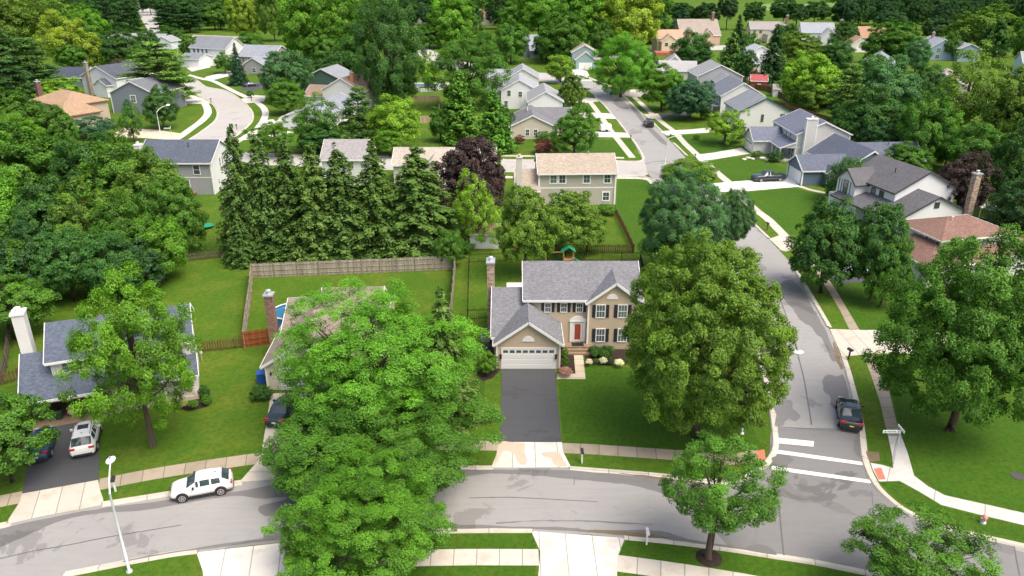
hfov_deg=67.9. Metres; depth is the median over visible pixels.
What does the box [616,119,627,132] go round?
kerb
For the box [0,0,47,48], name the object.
deciduous tree
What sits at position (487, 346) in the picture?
wheeled bin
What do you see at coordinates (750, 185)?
driveway
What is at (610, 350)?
shrub
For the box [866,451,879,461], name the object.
drain cover slab
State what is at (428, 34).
deciduous tree
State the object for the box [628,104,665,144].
damp patch
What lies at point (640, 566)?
pavement
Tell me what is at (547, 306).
window
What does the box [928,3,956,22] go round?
woodland tree
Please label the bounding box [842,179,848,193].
window
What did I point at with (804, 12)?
woodland tree
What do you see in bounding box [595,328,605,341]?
window
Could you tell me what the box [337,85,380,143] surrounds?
pine tree
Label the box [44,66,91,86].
dark roof house
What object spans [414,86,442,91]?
pool fence
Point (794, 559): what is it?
kerb
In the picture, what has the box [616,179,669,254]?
lawn
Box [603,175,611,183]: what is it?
window
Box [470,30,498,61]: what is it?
deciduous tree
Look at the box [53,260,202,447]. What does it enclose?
deciduous tree
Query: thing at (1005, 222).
deciduous tree
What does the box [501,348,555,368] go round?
garage door
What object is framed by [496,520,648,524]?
damp patch
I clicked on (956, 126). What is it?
deciduous tree
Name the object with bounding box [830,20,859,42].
deciduous tree
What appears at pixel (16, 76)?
pine tree
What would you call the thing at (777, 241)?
driveway apron
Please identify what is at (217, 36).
tan roof house
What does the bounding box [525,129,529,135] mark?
window
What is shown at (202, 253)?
picket fence
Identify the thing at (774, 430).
kerb
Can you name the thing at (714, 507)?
deciduous tree
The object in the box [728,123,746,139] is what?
shrub
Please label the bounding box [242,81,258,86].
dark car
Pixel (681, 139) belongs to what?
pavement
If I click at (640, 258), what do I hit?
metal fence
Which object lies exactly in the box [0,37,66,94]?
pine tree
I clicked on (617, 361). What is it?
flower clump
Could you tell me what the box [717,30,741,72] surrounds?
pine tree
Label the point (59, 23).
deciduous tree
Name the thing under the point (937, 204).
window
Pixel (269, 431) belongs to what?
driveway
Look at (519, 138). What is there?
deciduous tree
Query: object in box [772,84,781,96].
white shed
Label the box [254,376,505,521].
deciduous tree
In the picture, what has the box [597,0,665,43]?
deciduous tree
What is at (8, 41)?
pine tree
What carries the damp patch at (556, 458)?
on the driveway apron at (534, 451)
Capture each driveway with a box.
[22,422,99,492]
[115,128,185,138]
[186,98,209,103]
[187,66,209,70]
[197,543,290,575]
[204,71,232,79]
[239,82,266,90]
[242,95,265,102]
[252,118,281,133]
[261,392,312,457]
[500,369,561,441]
[532,531,623,575]
[569,98,598,102]
[572,68,588,75]
[579,112,615,118]
[579,132,629,136]
[617,90,648,96]
[659,112,688,117]
[660,128,710,134]
[696,148,749,160]
[714,177,799,191]
[830,275,871,283]
[830,329,947,355]
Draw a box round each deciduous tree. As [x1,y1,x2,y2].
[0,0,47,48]
[0,87,47,134]
[0,113,47,148]
[0,119,56,197]
[0,166,43,246]
[0,219,30,288]
[0,219,68,301]
[0,273,61,339]
[0,392,61,482]
[3,172,86,259]
[4,132,76,187]
[17,0,87,38]
[25,225,101,301]
[31,9,107,66]
[31,76,81,97]
[35,102,79,143]
[46,175,123,242]
[47,130,123,200]
[50,40,87,66]
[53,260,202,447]
[61,2,111,39]
[66,115,118,135]
[71,30,101,58]
[73,133,162,219]
[74,230,147,301]
[81,29,110,62]
[87,193,154,250]
[98,27,139,64]
[102,236,169,291]
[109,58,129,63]
[111,144,193,219]
[116,100,143,143]
[125,44,146,60]
[126,214,188,280]
[134,174,209,252]
[136,28,159,52]
[140,83,180,127]
[156,25,184,41]
[178,35,197,52]
[200,2,229,29]
[213,52,233,73]
[223,0,260,33]
[236,31,264,44]
[242,114,302,156]
[246,90,253,96]
[254,0,284,40]
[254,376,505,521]
[257,48,314,92]
[260,436,457,575]
[265,77,305,113]
[270,275,490,448]
[273,0,327,58]
[280,531,336,575]
[291,91,344,150]
[296,121,341,152]
[299,28,338,63]
[309,0,364,50]
[309,56,342,72]
[319,51,364,70]
[332,19,382,70]
[344,0,427,105]
[364,93,421,142]
[373,55,416,101]
[373,126,405,156]
[374,9,402,36]
[399,35,417,54]
[417,21,441,48]
[418,50,440,86]
[422,30,512,105]
[425,0,476,46]
[427,105,452,141]
[429,133,505,221]
[433,228,463,263]
[452,168,500,244]
[454,11,483,34]
[461,240,472,252]
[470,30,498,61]
[485,49,502,68]
[492,16,530,63]
[495,183,563,262]
[496,104,515,131]
[497,1,523,30]
[515,0,564,33]
[515,134,525,141]
[531,34,557,59]
[533,9,587,61]
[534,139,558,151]
[535,131,550,139]
[544,54,576,82]
[544,189,607,253]
[550,104,600,152]
[553,0,614,43]
[557,74,585,107]
[588,20,615,56]
[588,31,658,97]
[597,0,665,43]
[598,203,616,214]
[619,227,798,443]
[635,48,658,79]
[637,62,685,110]
[637,166,730,271]
[644,11,671,42]
[657,429,788,559]
[659,158,718,184]
[664,79,718,119]
[668,30,714,64]
[705,109,749,144]
[713,187,756,241]
[734,49,759,80]
[742,32,760,46]
[770,23,802,42]
[776,49,841,103]
[777,31,822,60]
[783,195,867,293]
[787,77,834,110]
[804,48,832,74]
[816,36,856,73]
[822,156,866,199]
[829,100,860,129]
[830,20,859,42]
[830,84,908,141]
[839,498,1003,575]
[840,201,915,299]
[851,54,923,120]
[856,119,900,141]
[857,54,893,77]
[858,19,920,60]
[861,223,1023,431]
[861,239,915,307]
[873,11,909,26]
[884,140,934,170]
[893,86,958,159]
[904,36,933,71]
[911,62,945,101]
[921,14,954,37]
[929,101,964,161]
[931,127,965,167]
[936,39,1012,132]
[936,149,1002,208]
[940,3,1023,55]
[941,119,1007,177]
[944,31,963,56]
[977,18,1015,59]
[980,65,1023,154]
[980,118,1023,204]
[982,213,1023,235]
[983,177,1023,236]
[993,99,1022,130]
[1007,16,1023,57]
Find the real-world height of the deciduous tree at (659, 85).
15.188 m
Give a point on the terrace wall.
(663, 53)
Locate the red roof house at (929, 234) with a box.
[898,214,1023,286]
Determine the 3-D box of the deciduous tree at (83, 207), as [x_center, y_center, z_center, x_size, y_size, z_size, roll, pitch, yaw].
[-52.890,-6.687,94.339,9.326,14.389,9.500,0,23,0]
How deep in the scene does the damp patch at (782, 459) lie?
59.66 m
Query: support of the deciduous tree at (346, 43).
on the ground at (228, 422)
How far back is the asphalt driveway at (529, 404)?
66.80 m
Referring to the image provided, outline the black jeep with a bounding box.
[643,118,653,126]
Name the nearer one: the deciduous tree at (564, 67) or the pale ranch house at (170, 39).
the deciduous tree at (564, 67)
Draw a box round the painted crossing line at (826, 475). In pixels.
[771,466,870,482]
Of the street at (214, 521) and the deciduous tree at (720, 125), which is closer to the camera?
the street at (214, 521)
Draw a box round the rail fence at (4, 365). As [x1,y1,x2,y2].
[0,323,11,384]
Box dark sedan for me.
[835,396,863,431]
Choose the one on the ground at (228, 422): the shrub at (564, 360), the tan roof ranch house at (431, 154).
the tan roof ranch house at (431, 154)
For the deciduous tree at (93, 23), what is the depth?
344.76 m
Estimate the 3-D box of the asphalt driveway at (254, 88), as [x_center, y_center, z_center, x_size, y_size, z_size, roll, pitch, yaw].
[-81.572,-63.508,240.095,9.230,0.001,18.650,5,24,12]
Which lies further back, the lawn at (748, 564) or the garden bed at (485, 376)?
the garden bed at (485, 376)
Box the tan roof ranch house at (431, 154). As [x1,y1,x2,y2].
[391,147,496,188]
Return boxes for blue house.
[786,133,925,186]
[919,32,980,61]
[1011,51,1023,75]
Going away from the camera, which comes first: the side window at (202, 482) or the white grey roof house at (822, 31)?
the side window at (202, 482)
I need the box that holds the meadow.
[761,3,834,10]
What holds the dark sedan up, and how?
on the side street at (818, 364)
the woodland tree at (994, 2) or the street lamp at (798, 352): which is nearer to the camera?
the street lamp at (798, 352)
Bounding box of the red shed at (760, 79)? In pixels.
[749,74,768,88]
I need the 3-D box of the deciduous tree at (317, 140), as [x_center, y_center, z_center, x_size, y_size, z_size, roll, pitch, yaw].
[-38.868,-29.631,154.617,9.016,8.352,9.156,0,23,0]
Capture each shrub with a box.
[180,400,188,406]
[188,400,197,406]
[198,384,209,396]
[200,394,212,404]
[248,385,272,399]
[475,350,499,373]
[561,347,568,356]
[561,355,569,366]
[587,345,600,352]
[591,350,597,355]
[598,351,609,356]
[600,345,614,354]
[607,356,613,362]
[699,109,714,117]
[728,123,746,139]
[751,150,763,156]
[767,150,784,160]
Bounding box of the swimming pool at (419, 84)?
[415,83,448,86]
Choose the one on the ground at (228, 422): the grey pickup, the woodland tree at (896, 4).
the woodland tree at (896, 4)
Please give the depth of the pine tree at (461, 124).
160.71 m
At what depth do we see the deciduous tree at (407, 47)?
302.27 m
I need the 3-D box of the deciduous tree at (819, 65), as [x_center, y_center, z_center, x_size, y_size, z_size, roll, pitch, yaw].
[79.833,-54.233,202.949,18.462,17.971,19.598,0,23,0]
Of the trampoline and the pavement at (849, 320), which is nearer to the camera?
the pavement at (849, 320)
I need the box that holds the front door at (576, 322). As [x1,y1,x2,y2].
[569,316,586,341]
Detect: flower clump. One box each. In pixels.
[558,366,572,375]
[599,357,607,362]
[614,359,623,365]
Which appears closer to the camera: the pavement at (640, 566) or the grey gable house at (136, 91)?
the pavement at (640, 566)
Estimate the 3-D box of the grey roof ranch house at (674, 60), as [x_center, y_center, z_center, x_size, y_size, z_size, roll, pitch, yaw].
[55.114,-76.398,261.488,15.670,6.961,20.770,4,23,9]
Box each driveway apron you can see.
[8,480,103,522]
[242,459,280,481]
[492,442,569,467]
[643,114,661,118]
[770,235,793,250]
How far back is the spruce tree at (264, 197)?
97.85 m
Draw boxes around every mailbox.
[110,475,116,491]
[580,448,583,462]
[645,527,649,544]
[847,347,853,359]
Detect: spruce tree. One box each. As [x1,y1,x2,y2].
[215,123,262,262]
[223,214,261,270]
[226,43,248,85]
[241,128,284,262]
[253,215,296,263]
[260,139,311,264]
[279,142,351,262]
[299,223,356,263]
[309,142,380,260]
[344,139,406,263]
[367,211,414,260]
[368,145,475,264]
[414,286,486,437]
[670,7,689,28]
[726,14,747,64]
[754,25,788,86]
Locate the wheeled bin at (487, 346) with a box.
[483,344,489,355]
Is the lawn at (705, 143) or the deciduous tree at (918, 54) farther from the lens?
the deciduous tree at (918, 54)
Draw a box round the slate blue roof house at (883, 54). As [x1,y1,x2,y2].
[864,51,894,79]
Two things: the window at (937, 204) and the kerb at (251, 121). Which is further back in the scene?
the kerb at (251, 121)
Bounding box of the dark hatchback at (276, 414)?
[264,395,300,426]
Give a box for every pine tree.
[0,28,24,88]
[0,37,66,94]
[0,59,44,105]
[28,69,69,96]
[90,0,128,35]
[111,0,148,32]
[116,41,201,98]
[118,98,137,123]
[148,0,186,29]
[172,2,205,32]
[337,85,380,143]
[435,68,479,146]
[471,88,519,153]
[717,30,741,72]
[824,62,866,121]
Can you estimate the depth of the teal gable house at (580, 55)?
278.92 m
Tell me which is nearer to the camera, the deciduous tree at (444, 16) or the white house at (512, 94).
the white house at (512, 94)
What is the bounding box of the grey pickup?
[751,169,786,181]
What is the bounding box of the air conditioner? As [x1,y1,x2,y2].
[481,331,489,341]
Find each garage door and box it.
[187,61,197,67]
[279,368,333,389]
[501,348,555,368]
[579,63,591,69]
[744,138,751,152]
[788,165,800,184]
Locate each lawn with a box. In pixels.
[292,534,536,554]
[335,565,534,575]
[558,366,761,453]
[575,140,635,157]
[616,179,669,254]
[620,540,861,575]
[624,573,645,575]
[668,134,740,153]
[708,156,786,180]
[749,188,827,234]
[829,274,1012,329]
[876,354,924,425]
[879,482,1023,539]
[901,395,1023,511]
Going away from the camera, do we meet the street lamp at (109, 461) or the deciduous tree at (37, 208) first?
the street lamp at (109, 461)
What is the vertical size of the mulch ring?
0.070 m
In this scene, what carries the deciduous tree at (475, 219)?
on the ground at (228, 422)
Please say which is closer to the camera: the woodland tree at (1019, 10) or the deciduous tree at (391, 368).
the deciduous tree at (391, 368)
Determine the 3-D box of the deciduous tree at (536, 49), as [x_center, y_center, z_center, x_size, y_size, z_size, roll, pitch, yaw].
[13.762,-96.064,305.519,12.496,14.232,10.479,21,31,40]
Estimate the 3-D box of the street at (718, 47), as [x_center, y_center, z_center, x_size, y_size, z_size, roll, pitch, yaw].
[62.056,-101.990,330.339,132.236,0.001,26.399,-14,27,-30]
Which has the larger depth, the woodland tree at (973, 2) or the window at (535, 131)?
the woodland tree at (973, 2)
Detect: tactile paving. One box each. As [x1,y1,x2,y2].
[756,450,765,460]
[874,468,885,479]
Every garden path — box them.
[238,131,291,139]
[800,186,824,192]
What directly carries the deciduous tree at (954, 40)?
on the ground at (228, 422)
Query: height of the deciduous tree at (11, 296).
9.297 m
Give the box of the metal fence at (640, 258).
[467,251,644,319]
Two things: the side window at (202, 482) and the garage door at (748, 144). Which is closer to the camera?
the side window at (202, 482)
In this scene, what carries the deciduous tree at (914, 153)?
on the ground at (228, 422)
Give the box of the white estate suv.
[69,419,102,456]
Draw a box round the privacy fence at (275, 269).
[242,256,455,347]
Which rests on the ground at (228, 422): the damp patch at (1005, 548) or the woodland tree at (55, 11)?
the woodland tree at (55, 11)
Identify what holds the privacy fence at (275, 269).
on the ground at (228, 422)
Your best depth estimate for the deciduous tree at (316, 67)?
247.32 m
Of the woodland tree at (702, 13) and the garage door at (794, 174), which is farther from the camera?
the woodland tree at (702, 13)
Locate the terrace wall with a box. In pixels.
[653,51,672,55]
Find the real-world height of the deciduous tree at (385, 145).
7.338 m
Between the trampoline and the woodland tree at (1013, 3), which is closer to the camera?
the trampoline
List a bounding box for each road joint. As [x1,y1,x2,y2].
[0,525,179,558]
[472,497,596,501]
[774,426,855,433]
[778,497,784,554]
[781,301,811,424]
[1014,546,1019,575]
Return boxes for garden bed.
[177,393,211,411]
[477,339,499,381]
[557,348,574,372]
[585,349,628,365]
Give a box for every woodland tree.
[46,2,61,21]
[58,0,86,14]
[82,1,107,21]
[108,0,133,22]
[139,0,156,14]
[161,2,182,25]
[173,0,199,17]
[183,0,207,29]
[201,0,219,25]
[209,0,230,29]
[224,4,244,30]
[353,0,373,20]
[399,0,419,24]
[403,0,422,24]
[418,3,432,27]
[465,1,484,21]
[474,0,489,11]
[484,0,507,24]
[646,0,667,19]
[662,0,675,14]
[671,2,694,18]
[690,2,723,19]
[717,0,738,29]
[742,1,766,21]
[769,0,801,21]
[784,4,809,27]
[803,0,832,21]
[831,0,860,24]
[848,0,872,25]
[854,0,875,24]
[871,1,899,21]
[875,0,900,10]
[899,0,921,17]
[906,0,933,29]
[921,0,944,20]
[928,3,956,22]
[932,0,950,8]
[950,0,974,21]
[954,0,981,8]
[961,0,978,12]
[973,0,1009,17]
[982,0,1009,17]
[1002,0,1018,12]
[1012,0,1023,21]
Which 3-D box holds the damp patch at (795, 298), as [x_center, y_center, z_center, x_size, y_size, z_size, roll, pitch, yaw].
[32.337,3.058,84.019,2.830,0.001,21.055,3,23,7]
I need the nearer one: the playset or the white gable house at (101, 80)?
the playset
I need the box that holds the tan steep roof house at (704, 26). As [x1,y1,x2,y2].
[673,12,720,44]
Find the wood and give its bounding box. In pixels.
[135,0,878,10]
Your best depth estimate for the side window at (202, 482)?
55.02 m
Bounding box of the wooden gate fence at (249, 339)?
[241,328,269,347]
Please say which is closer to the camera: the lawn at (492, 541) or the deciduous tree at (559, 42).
the lawn at (492, 541)
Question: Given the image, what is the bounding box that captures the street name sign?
[883,424,904,464]
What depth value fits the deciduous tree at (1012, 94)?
149.32 m
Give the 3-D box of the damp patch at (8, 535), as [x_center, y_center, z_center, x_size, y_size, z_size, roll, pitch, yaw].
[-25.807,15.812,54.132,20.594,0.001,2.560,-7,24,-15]
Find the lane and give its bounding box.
[137,2,159,32]
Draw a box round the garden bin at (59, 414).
[53,408,62,419]
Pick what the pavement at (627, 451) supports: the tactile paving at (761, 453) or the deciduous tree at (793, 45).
the tactile paving at (761, 453)
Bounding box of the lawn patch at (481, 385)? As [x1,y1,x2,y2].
[465,376,484,403]
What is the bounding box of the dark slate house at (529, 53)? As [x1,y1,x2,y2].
[522,34,545,57]
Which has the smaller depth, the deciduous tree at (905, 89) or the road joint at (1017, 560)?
the road joint at (1017, 560)
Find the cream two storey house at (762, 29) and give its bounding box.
[746,14,788,42]
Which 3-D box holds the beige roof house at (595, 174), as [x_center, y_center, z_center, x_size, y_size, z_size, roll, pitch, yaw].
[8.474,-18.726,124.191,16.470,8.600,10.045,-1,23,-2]
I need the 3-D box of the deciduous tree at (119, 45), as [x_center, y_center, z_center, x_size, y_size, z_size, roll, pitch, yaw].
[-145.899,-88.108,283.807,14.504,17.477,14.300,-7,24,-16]
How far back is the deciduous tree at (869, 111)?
149.13 m
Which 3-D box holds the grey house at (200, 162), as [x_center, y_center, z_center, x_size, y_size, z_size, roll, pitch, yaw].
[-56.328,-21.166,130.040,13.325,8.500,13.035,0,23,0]
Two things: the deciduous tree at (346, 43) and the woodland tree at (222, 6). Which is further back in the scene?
the woodland tree at (222, 6)
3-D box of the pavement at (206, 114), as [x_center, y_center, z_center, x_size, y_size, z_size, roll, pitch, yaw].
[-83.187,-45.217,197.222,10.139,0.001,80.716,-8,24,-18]
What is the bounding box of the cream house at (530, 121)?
[509,105,571,138]
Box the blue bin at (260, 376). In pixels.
[256,369,265,384]
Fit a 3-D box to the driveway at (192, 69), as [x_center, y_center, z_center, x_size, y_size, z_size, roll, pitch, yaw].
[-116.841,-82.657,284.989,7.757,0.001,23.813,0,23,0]
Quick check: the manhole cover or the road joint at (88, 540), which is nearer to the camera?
the road joint at (88, 540)
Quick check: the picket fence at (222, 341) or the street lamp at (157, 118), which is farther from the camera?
the street lamp at (157, 118)
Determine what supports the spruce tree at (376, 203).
on the ground at (228, 422)
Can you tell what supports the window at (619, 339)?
in the tan house at (541, 314)
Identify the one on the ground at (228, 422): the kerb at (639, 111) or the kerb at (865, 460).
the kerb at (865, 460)
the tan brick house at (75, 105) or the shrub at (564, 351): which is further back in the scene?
the tan brick house at (75, 105)
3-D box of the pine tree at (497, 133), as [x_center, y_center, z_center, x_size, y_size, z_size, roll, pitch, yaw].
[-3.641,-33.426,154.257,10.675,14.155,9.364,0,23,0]
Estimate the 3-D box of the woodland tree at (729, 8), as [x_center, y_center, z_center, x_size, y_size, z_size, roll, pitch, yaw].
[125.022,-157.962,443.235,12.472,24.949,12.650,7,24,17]
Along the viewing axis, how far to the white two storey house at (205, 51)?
287.09 m
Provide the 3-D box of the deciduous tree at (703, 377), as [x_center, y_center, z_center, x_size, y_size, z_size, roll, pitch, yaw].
[15.124,5.795,59.759,13.025,21.549,13.775,0,23,0]
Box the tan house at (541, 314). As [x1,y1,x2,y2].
[486,256,644,368]
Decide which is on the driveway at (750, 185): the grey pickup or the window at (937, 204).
the grey pickup
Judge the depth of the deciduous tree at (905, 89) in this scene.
174.50 m
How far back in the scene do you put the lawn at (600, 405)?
65.08 m
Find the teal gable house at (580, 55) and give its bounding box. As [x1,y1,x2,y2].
[570,42,597,69]
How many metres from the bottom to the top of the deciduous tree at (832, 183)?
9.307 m
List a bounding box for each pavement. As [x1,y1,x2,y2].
[0,491,22,506]
[99,453,260,489]
[179,95,211,138]
[188,75,268,142]
[293,549,538,570]
[380,440,498,450]
[501,155,623,158]
[505,176,659,187]
[562,443,757,464]
[589,102,635,157]
[617,555,754,575]
[632,97,687,143]
[682,144,740,194]
[740,198,790,240]
[817,271,858,329]
[865,355,900,435]
[871,436,1023,524]
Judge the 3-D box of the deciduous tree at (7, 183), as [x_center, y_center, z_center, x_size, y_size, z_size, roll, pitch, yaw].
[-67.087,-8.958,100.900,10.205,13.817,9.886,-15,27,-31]
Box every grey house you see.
[133,139,231,194]
[687,59,743,87]
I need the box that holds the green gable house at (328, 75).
[304,64,349,90]
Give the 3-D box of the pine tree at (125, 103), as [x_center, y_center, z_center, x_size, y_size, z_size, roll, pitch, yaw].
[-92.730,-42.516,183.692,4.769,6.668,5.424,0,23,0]
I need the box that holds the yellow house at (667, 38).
[652,29,684,50]
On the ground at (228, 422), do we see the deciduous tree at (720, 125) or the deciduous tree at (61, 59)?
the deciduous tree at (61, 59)
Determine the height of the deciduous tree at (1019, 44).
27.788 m
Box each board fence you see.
[403,95,438,101]
[420,95,439,122]
[742,80,832,107]
[774,100,831,121]
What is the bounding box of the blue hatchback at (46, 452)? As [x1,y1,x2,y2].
[23,426,56,462]
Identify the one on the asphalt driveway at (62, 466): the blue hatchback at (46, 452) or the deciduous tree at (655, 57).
the blue hatchback at (46, 452)
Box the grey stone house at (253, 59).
[238,44,291,73]
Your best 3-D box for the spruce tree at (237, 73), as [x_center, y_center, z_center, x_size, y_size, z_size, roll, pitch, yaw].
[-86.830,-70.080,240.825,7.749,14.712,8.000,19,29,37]
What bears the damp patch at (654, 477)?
on the street at (214, 521)
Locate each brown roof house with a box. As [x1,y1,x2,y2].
[304,71,382,107]
[474,8,492,24]
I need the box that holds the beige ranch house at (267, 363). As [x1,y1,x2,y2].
[259,286,395,389]
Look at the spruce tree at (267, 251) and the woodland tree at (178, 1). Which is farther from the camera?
the woodland tree at (178, 1)
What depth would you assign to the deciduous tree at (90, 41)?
293.87 m
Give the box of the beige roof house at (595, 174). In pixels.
[513,151,618,204]
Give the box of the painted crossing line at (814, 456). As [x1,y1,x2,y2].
[774,449,862,464]
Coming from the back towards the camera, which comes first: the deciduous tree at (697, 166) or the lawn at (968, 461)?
the deciduous tree at (697, 166)
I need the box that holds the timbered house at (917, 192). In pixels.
[828,154,983,231]
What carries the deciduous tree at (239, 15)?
on the ground at (228, 422)
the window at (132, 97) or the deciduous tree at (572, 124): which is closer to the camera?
the deciduous tree at (572, 124)
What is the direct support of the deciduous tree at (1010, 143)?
on the ground at (228, 422)
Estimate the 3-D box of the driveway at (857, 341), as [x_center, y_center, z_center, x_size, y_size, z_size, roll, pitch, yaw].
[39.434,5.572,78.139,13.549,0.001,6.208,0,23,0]
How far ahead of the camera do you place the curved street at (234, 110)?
198.57 m
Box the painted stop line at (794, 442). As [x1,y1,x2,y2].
[775,438,813,445]
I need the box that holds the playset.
[545,245,579,260]
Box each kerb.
[0,521,10,528]
[63,548,198,575]
[101,480,242,506]
[184,83,218,138]
[196,79,253,136]
[288,528,532,541]
[431,465,492,469]
[569,175,778,483]
[595,96,611,113]
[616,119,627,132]
[619,138,644,161]
[622,94,642,114]
[624,535,883,575]
[673,142,687,155]
[755,225,769,237]
[788,261,831,327]
[840,355,1023,548]
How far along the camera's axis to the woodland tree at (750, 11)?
434.81 m
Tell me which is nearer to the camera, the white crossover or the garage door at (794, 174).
the white crossover
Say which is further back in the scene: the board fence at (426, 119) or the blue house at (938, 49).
the blue house at (938, 49)
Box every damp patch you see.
[0,484,277,546]
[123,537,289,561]
[254,474,431,540]
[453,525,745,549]
[460,469,713,501]
[494,441,527,464]
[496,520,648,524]
[542,452,566,465]
[586,530,667,538]
[613,99,628,108]
[619,473,698,483]
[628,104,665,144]
[745,544,776,554]
[767,478,855,514]
[771,395,800,425]
[771,454,793,464]
[780,280,835,360]
[822,374,848,412]
[833,341,842,368]
[848,489,873,496]
[853,438,860,456]
[931,527,1015,554]
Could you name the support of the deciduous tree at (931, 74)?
on the ground at (228, 422)
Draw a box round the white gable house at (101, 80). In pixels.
[80,61,153,97]
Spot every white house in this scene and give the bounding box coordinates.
[9,303,198,429]
[485,63,539,93]
[489,73,537,108]
[526,83,563,106]
[703,75,765,116]
[724,89,791,128]
[743,109,852,160]
[746,43,779,71]
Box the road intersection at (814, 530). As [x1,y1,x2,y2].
[699,428,1023,575]
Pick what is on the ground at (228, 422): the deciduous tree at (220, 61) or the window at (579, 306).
the deciduous tree at (220, 61)
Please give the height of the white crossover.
1.645 m
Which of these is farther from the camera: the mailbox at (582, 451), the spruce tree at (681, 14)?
the spruce tree at (681, 14)
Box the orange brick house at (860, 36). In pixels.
[841,26,886,51]
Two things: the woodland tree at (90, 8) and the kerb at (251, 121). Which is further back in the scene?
the woodland tree at (90, 8)
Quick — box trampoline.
[204,223,213,229]
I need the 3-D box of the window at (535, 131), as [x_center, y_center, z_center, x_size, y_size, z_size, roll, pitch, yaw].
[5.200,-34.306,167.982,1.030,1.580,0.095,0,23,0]
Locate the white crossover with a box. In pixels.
[170,467,233,502]
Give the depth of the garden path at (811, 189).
130.94 m
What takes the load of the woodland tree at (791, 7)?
on the ground at (228, 422)
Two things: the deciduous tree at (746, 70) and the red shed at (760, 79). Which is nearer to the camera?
the red shed at (760, 79)
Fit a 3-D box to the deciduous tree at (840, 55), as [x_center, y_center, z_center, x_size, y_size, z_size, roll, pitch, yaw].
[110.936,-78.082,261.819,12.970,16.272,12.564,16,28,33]
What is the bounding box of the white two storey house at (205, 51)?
[178,36,243,67]
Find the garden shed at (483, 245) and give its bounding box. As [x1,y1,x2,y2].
[469,223,500,248]
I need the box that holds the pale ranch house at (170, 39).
[108,33,180,48]
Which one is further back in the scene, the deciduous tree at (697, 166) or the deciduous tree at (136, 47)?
the deciduous tree at (136, 47)
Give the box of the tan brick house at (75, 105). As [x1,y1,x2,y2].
[27,79,110,128]
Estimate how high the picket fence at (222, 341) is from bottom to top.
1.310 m
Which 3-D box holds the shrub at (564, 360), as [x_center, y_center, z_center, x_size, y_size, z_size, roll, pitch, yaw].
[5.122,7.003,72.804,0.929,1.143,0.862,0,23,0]
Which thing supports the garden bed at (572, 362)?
on the ground at (228, 422)
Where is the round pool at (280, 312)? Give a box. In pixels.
[276,303,285,327]
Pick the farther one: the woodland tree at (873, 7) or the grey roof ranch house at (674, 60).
the woodland tree at (873, 7)
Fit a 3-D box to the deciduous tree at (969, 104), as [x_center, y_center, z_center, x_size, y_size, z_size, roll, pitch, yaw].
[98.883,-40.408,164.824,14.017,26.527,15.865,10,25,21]
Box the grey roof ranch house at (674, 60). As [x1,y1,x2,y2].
[655,52,696,79]
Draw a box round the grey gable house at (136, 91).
[108,74,186,113]
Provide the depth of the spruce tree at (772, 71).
234.53 m
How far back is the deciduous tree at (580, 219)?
98.51 m
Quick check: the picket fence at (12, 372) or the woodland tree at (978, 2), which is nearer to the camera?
the picket fence at (12, 372)
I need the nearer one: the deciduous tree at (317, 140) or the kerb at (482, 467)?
the kerb at (482, 467)
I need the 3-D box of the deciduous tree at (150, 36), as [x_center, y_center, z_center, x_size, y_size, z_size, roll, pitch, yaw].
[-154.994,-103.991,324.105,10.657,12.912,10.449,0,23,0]
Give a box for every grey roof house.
[319,139,375,184]
[797,20,841,44]
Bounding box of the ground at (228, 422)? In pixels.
[0,0,1023,575]
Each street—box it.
[0,468,1023,575]
[69,150,647,175]
[186,78,251,140]
[418,48,567,83]
[549,45,725,63]
[578,76,851,427]
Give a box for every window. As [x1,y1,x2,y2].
[130,95,136,102]
[192,165,200,174]
[199,479,209,486]
[211,478,219,484]
[221,467,228,479]
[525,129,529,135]
[533,129,537,135]
[544,303,550,312]
[549,175,557,183]
[558,175,566,183]
[560,303,566,312]
[576,303,582,312]
[583,175,590,183]
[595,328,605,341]
[596,304,605,317]
[602,191,609,200]
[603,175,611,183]
[617,304,627,317]
[617,328,626,341]
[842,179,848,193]
[934,202,939,208]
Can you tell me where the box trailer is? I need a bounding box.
[579,79,594,88]
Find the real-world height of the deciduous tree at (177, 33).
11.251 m
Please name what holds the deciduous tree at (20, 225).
on the ground at (228, 422)
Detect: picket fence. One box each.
[0,368,17,385]
[185,249,223,261]
[196,336,243,352]
[505,205,634,252]
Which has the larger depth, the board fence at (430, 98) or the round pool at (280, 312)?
the board fence at (430, 98)
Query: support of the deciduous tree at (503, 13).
on the ground at (228, 422)
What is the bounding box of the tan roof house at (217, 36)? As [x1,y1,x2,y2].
[185,35,245,46]
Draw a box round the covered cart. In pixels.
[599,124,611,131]
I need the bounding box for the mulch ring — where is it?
[696,549,721,566]
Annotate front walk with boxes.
[557,355,585,378]
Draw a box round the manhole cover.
[1010,472,1023,479]
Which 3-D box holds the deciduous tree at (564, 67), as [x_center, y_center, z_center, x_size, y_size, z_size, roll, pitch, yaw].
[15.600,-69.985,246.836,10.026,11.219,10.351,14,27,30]
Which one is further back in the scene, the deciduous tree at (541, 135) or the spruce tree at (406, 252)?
the deciduous tree at (541, 135)
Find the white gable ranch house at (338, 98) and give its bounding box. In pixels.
[279,92,356,128]
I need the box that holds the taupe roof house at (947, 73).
[924,68,972,98]
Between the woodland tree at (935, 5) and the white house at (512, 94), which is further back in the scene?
the woodland tree at (935, 5)
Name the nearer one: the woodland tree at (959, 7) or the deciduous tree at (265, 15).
the deciduous tree at (265, 15)
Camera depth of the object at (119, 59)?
270.42 m
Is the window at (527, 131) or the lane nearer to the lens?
the window at (527, 131)
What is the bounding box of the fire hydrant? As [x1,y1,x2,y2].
[980,514,987,524]
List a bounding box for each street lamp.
[105,456,132,573]
[156,104,169,138]
[665,134,680,164]
[739,349,803,434]

